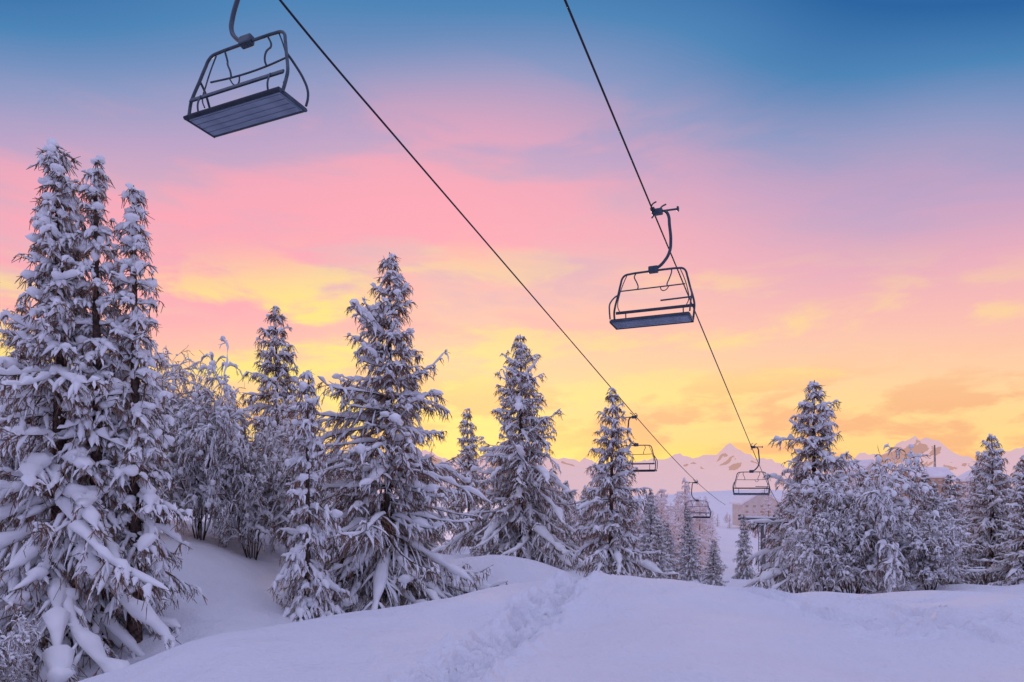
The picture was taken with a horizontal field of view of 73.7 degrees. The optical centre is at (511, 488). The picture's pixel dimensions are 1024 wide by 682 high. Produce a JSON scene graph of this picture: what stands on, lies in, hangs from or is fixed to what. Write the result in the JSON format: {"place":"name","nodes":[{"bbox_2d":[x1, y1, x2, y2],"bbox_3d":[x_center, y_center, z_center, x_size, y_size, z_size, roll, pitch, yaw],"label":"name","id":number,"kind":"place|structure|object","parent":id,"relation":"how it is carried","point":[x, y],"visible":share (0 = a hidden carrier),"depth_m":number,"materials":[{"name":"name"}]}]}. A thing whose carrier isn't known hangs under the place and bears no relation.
{"place":"outdoors","nodes":[
{"label":"outdoors","id":0,"kind":"place"},
{"bbox_2d":[183,0,308,137],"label":"chairlift chair","id":1,"kind":"object","parent":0,"point":[268,105],"visible":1,"depth_m":10.71,"materials":[{"name":"grey metal"}]},
{"bbox_2d":[279,0,724,504],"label":"chairlift cable","id":2,"kind":"object","parent":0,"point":[351,85],"visible":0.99,"depth_m":15.78,"materials":[{"name":"black metal"}]},
{"bbox_2d":[621,413,657,471],"bbox_3d":[6.433,-2.392,35.164,2.052,3.049,0.712,0,0,24],"label":"chairlift chair","id":3,"kind":"object","parent":2,"relation":"hanging from","point":[637,444],"visible":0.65,"depth_m":34.91,"materials":[{"name":"grey metal"}]},
{"bbox_2d":[684,480,710,517],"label":"chairlift chair","id":4,"kind":"object","parent":2,"relation":"hanging from","point":[692,506],"visible":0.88,"depth_m":54.05,"materials":[{"name":"grey metal"}]},
{"bbox_2d":[0,489,1023,681],"bbox_3d":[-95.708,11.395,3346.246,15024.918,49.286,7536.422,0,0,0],"label":"snow ground","id":5,"kind":"structure","parent":0,"point":[534,621],"depth_m":9.47,"materials":[{"name":"white snow"}]},
{"bbox_2d":[0,611,40,681],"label":"snowy beech tree","id":6,"kind":"object","parent":5,"relation":"on","point":[10,647],"visible":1,"depth_m":11.04,"materials":[{"name":"white snow"}]},
{"bbox_2d":[0,282,50,571],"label":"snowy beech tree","id":7,"kind":"object","parent":5,"relation":"on","point":[14,466],"visible":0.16,"depth_m":16.03,"materials":[{"name":"white snow"}]},
{"bbox_2d":[0,302,102,517],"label":"snowy spruce tree","id":8,"kind":"object","parent":5,"relation":"on","point":[21,358],"visible":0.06,"depth_m":18.81,"materials":[{"name":"white snow"}]},
{"bbox_2d":[0,138,206,681],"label":"snowy spruce tree","id":9,"kind":"object","parent":5,"relation":"on","point":[97,538],"visible":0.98,"depth_m":13.72,"materials":[{"name":"white snow"}]},
{"bbox_2d":[36,360,170,491],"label":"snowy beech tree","id":10,"kind":"object","parent":5,"relation":"on","point":[50,425],"depth_m":20.59,"materials":[{"name":"white plant"}]},
{"bbox_2d":[100,304,218,523],"bbox_3d":[-12.148,-2.190,22.620,5.885,7.429,5.338,0,0,-45],"label":"snowy beech tree","id":11,"kind":"object","parent":5,"relation":"on","point":[179,377],"visible":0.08,"depth_m":22.80,"materials":[{"name":"white plant"}]},
{"bbox_2d":[143,336,279,539],"bbox_3d":[-8.812,-1.516,21.150,5.065,6.698,4.609,0,0,33],"label":"snowy beech tree","id":12,"kind":"object","parent":5,"relation":"on","point":[195,454],"visible":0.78,"depth_m":20.11,"materials":[{"name":"white plant"}]},
{"bbox_2d":[205,410,317,559],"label":"snowy beech tree","id":13,"kind":"object","parent":5,"relation":"on","point":[252,493],"visible":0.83,"depth_m":20.69,"materials":[{"name":"white snow"}]},
{"bbox_2d":[223,306,331,531],"bbox_3d":[-9.739,-2.304,28.288,5.472,10.446,4.835,0,0,9],"label":"snowy spruce tree","id":14,"kind":"object","parent":5,"relation":"on","point":[279,369],"visible":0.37,"depth_m":27.84,"materials":[{"name":"white snow"}]},
{"bbox_2d":[205,377,356,552],"bbox_3d":[-8.085,-0.633,24.684,4.819,6.651,5.296,0,0,8],"label":"snowy beech tree","id":15,"kind":"object","parent":5,"relation":"on","point":[284,406],"visible":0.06,"depth_m":24.13,"materials":[{"name":"white plant"}]},
{"bbox_2d":[267,371,350,621],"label":"snowy spruce tree","id":16,"kind":"object","parent":5,"relation":"on","point":[303,551],"visible":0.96,"depth_m":16.89,"materials":[{"name":"white snow"}]},
{"bbox_2d":[275,252,507,613],"bbox_3d":[-3.858,-0.609,20.107,6.851,12.602,7.198,0,0,34],"label":"snowy spruce tree","id":17,"kind":"object","parent":5,"relation":"on","point":[387,556],"visible":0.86,"depth_m":19.54,"materials":[{"name":"white snow"}]},
{"bbox_2d":[392,493,457,554],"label":"snowy spruce tree","id":18,"kind":"object","parent":5,"relation":"on","point":[427,544],"visible":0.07,"depth_m":37.69,"materials":[{"name":"white snow"}]},
{"bbox_2d":[438,408,493,547],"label":"snowy spruce tree","id":19,"kind":"object","parent":5,"relation":"on","point":[471,460],"visible":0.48,"depth_m":41.75,"materials":[{"name":"white snow"}]},
{"bbox_2d":[431,334,593,570],"bbox_3d":[0.605,-0.867,31.819,6.564,12.766,9.216,0,0,-43],"label":"snowy spruce tree","id":20,"kind":"object","parent":5,"relation":"on","point":[526,533],"visible":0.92,"depth_m":31.32,"materials":[{"name":"white plant"}]},
{"bbox_2d":[555,480,584,570],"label":"snowy spruce tree","id":21,"kind":"object","parent":5,"relation":"on","point":[570,522],"visible":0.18,"depth_m":43.80,"materials":[{"name":"white snow"}]},
{"bbox_2d":[571,485,594,554],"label":"snowy spruce tree","id":22,"kind":"object","parent":5,"relation":"on","point":[583,496],"visible":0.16,"depth_m":57.74,"materials":[{"name":"white snow"}]},
{"bbox_2d":[570,387,681,579],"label":"snowy spruce tree","id":23,"kind":"object","parent":5,"relation":"on","point":[608,557],"visible":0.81,"depth_m":25.76,"materials":[{"name":"white snow"}]},
{"bbox_2d":[614,510,648,577],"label":"snowy spruce tree","id":24,"kind":"object","parent":5,"relation":"on","point":[635,534],"visible":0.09,"depth_m":45.75,"materials":[{"name":"white snow"}]},
{"bbox_2d":[634,493,676,556],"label":"spruce tree","id":25,"kind":"object","parent":5,"relation":"on","point":[643,515],"visible":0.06,"depth_m":54.94,"materials":[{"name":"white plant"}]},
{"bbox_2d":[636,489,676,576],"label":"snowy spruce tree","id":26,"kind":"object","parent":5,"relation":"on","point":[650,517],"visible":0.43,"depth_m":47.80,"materials":[{"name":"white plant"}]},
{"bbox_2d":[638,518,675,578],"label":"snowy spruce tree","id":27,"kind":"object","parent":5,"relation":"on","point":[661,563],"visible":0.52,"depth_m":33.83,"materials":[{"name":"white snow"}]},
{"bbox_2d":[651,522,686,579],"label":"snowy spruce tree","id":28,"kind":"object","parent":5,"relation":"on","point":[670,547],"visible":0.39,"depth_m":37.87,"materials":[{"name":"white plant"}]},
{"bbox_2d":[677,528,703,582],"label":"snowy spruce tree","id":29,"kind":"object","parent":5,"relation":"on","point":[688,558],"visible":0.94,"depth_m":42.83,"materials":[{"name":"white snow"}]},
{"bbox_2d":[674,506,707,575],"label":"snowy spruce tree","id":30,"kind":"object","parent":5,"relation":"on","point":[689,519],"visible":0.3,"depth_m":49.86,"materials":[{"name":"white snow"}]},
{"bbox_2d":[700,539,731,586],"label":"snowy spruce tree","id":31,"kind":"object","parent":5,"relation":"on","point":[716,569],"visible":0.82,"depth_m":35.88,"materials":[{"name":"white plant"}]},
{"bbox_2d":[731,514,757,579],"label":"snowy spruce tree","id":32,"kind":"object","parent":5,"relation":"on","point":[747,571],"visible":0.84,"depth_m":44.84,"materials":[{"name":"white plant"}]},
{"bbox_2d":[512,467,998,572],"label":"distant forest","id":33,"kind":"object","parent":5,"relation":"on","point":[705,527],"visible":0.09,"depth_m":62.60,"materials":[{"name":"white plant"}]},
{"bbox_2d":[729,489,781,525],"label":"alpine hotel","id":34,"kind":"structure","parent":5,"relation":"on","point":[746,505],"depth_m":235.06,"materials":[{"name":"beige paint"}]},
{"bbox_2d":[738,514,775,573],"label":"chairlift tower","id":35,"kind":"structure","parent":5,"relation":"on","point":[773,518],"depth_m":45.98,"materials":[{"name":"metal"}]},
{"bbox_2d":[766,502,786,568],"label":"snowy spruce tree","id":36,"kind":"object","parent":5,"relation":"on","point":[777,517],"visible":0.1,"depth_m":55.02,"materials":[{"name":"white plant"}]},
{"bbox_2d":[740,380,877,593],"bbox_3d":[11.655,0.925,26.480,6.594,10.188,5.320,0,0,6],"label":"snowy spruce tree","id":37,"kind":"object","parent":5,"relation":"on","point":[813,448],"visible":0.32,"depth_m":25.82,"materials":[{"name":"white snow"}]},
{"bbox_2d":[777,471,890,592],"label":"snowy beech tree","id":38,"kind":"object","parent":5,"relation":"on","point":[824,558],"visible":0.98,"depth_m":19.16,"materials":[{"name":"white snow"}]},
{"bbox_2d":[845,470,876,487],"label":"walls","id":39,"kind":"structure","parent":5,"relation":"on","point":[856,478],"depth_m":228.21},
{"bbox_2d":[851,469,893,593],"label":"snowy spruce tree","id":40,"kind":"object","parent":5,"relation":"on","point":[875,587],"visible":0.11,"depth_m":28.67,"materials":[{"name":"white snow"}]},
{"bbox_2d":[797,444,960,593],"bbox_3d":[10.564,1.028,20.023,4.210,4.734,3.780,0,0,-29],"label":"snowy beech tree","id":41,"kind":"object","parent":5,"relation":"on","point":[879,510],"visible":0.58,"depth_m":18.96,"materials":[{"name":"white snow"}]},
{"bbox_2d":[906,476,923,531],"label":"snowy spruce tree","id":42,"kind":"object","parent":5,"relation":"on","point":[914,481],"visible":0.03,"depth_m":39.84,"materials":[{"name":"white snow"}]},
{"bbox_2d":[892,474,944,584],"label":"snowy spruce tree","id":43,"kind":"object","parent":5,"relation":"on","point":[920,500],"visible":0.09,"depth_m":33.90,"materials":[{"name":"white snow"}]},
{"bbox_2d":[871,505,971,589],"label":"snowy beech tree","id":44,"kind":"object","parent":5,"relation":"on","point":[929,551],"visible":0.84,"depth_m":18.44,"materials":[{"name":"white plant"}]},
{"bbox_2d":[900,477,951,497],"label":"walls","id":45,"kind":"structure","parent":5,"relation":"on","point":[939,486],"depth_m":225.41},
{"bbox_2d":[893,482,988,588],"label":"snowy spruce tree","id":46,"kind":"object","parent":5,"relation":"on","point":[937,504],"visible":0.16,"depth_m":22.26,"materials":[{"name":"white snow"}]},
{"bbox_2d":[931,474,993,583],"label":"snowy spruce tree","id":47,"kind":"object","parent":5,"relation":"on","point":[968,554],"visible":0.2,"depth_m":25.65,"materials":[{"name":"white snow"}]},
{"bbox_2d":[957,458,995,539],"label":"snowy spruce tree","id":48,"kind":"object","parent":5,"relation":"on","point":[977,480],"visible":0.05,"depth_m":46.09,"materials":[{"name":"white snow"}]},
{"bbox_2d":[956,481,1008,497],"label":"walls","id":49,"kind":"structure","parent":5,"relation":"on","point":[960,483],"depth_m":200.52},
{"bbox_2d":[959,433,1019,584],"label":"snowy spruce tree","id":50,"kind":"object","parent":5,"relation":"on","point":[984,520],"visible":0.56,"depth_m":27.78,"materials":[{"name":"white plant"}]},
{"bbox_2d":[970,473,1023,585],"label":"snowy spruce tree","id":51,"kind":"object","parent":5,"relation":"on","point":[1009,568],"visible":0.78,"depth_m":24.47,"materials":[{"name":"white snow"}]},
{"bbox_2d":[971,455,1023,561],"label":"snowy spruce tree","id":52,"kind":"object","parent":5,"relation":"on","point":[1019,467],"visible":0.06,"depth_m":31.03,"materials":[{"name":"white snow"}]},
{"bbox_2d":[0,0,1023,467],"label":"sky","id":53,"kind":"structure","parent":0,"point":[845,178],"materials":[{"name":"multicoloured"}]},
{"bbox_2d":[160,436,1023,500],"bbox_3d":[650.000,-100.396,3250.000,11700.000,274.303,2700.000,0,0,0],"label":"mountain range","id":54,"kind":"structure","parent":0,"point":[723,467],"depth_m":2890.22,"materials":[{"name":"white snow"}]},
{"bbox_2d":[564,0,777,502],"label":"chairlift cable","id":55,"kind":"object","parent":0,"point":[591,63],"visible":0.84,"depth_m":15.12,"materials":[{"name":"black metal"}]},
{"bbox_2d":[609,201,695,329],"bbox_3d":[3.447,-5.592,16.836,2.052,3.049,0.712,0,0,24],"label":"chairlift chair","id":56,"kind":"object","parent":55,"relation":"hanging from","point":[654,320],"visible":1,"depth_m":16.82,"materials":[{"name":"grey metal"}]},
{"bbox_2d":[732,443,769,494],"bbox_3d":[13.958,-1.153,39.836,2.052,3.049,0.712,0,0,24],"label":"chairlift chair","id":57,"kind":"object","parent":55,"relation":"hanging from","point":[750,471],"visible":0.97,"depth_m":39.81,"materials":[{"name":"grey metal"}]},
{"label":"gables","id":58,"kind":"object","parent":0,"visible":0},
{"bbox_2d":[842,459,878,470],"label":"roof with snow","id":59,"kind":"structure","parent":58,"relation":"on","point":[865,464],"depth_m":226.44,"materials":[{"name":"white snow"}]},
{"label":"gables","id":60,"kind":"object","parent":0,"visible":0},
{"bbox_2d":[898,467,955,477],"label":"roof with snow","id":61,"kind":"structure","parent":60,"relation":"on","point":[938,472],"depth_m":226.55,"materials":[{"name":"white snow"}]},
{"bbox_2d":[934,445,935,466],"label":"radio mast","id":62,"kind":"object","parent":61,"relation":"on","point":[934,457],"visible":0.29,"depth_m":299.63,"materials":[{"name":"grey metal"}]},
{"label":"gables","id":63,"kind":"object","parent":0,"visible":0},
{"bbox_2d":[953,470,1010,481],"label":"roof with snow","id":64,"kind":"structure","parent":63,"relation":"on","point":[963,476],"depth_m":201.39,"materials":[{"name":"white snow"}]}
]}

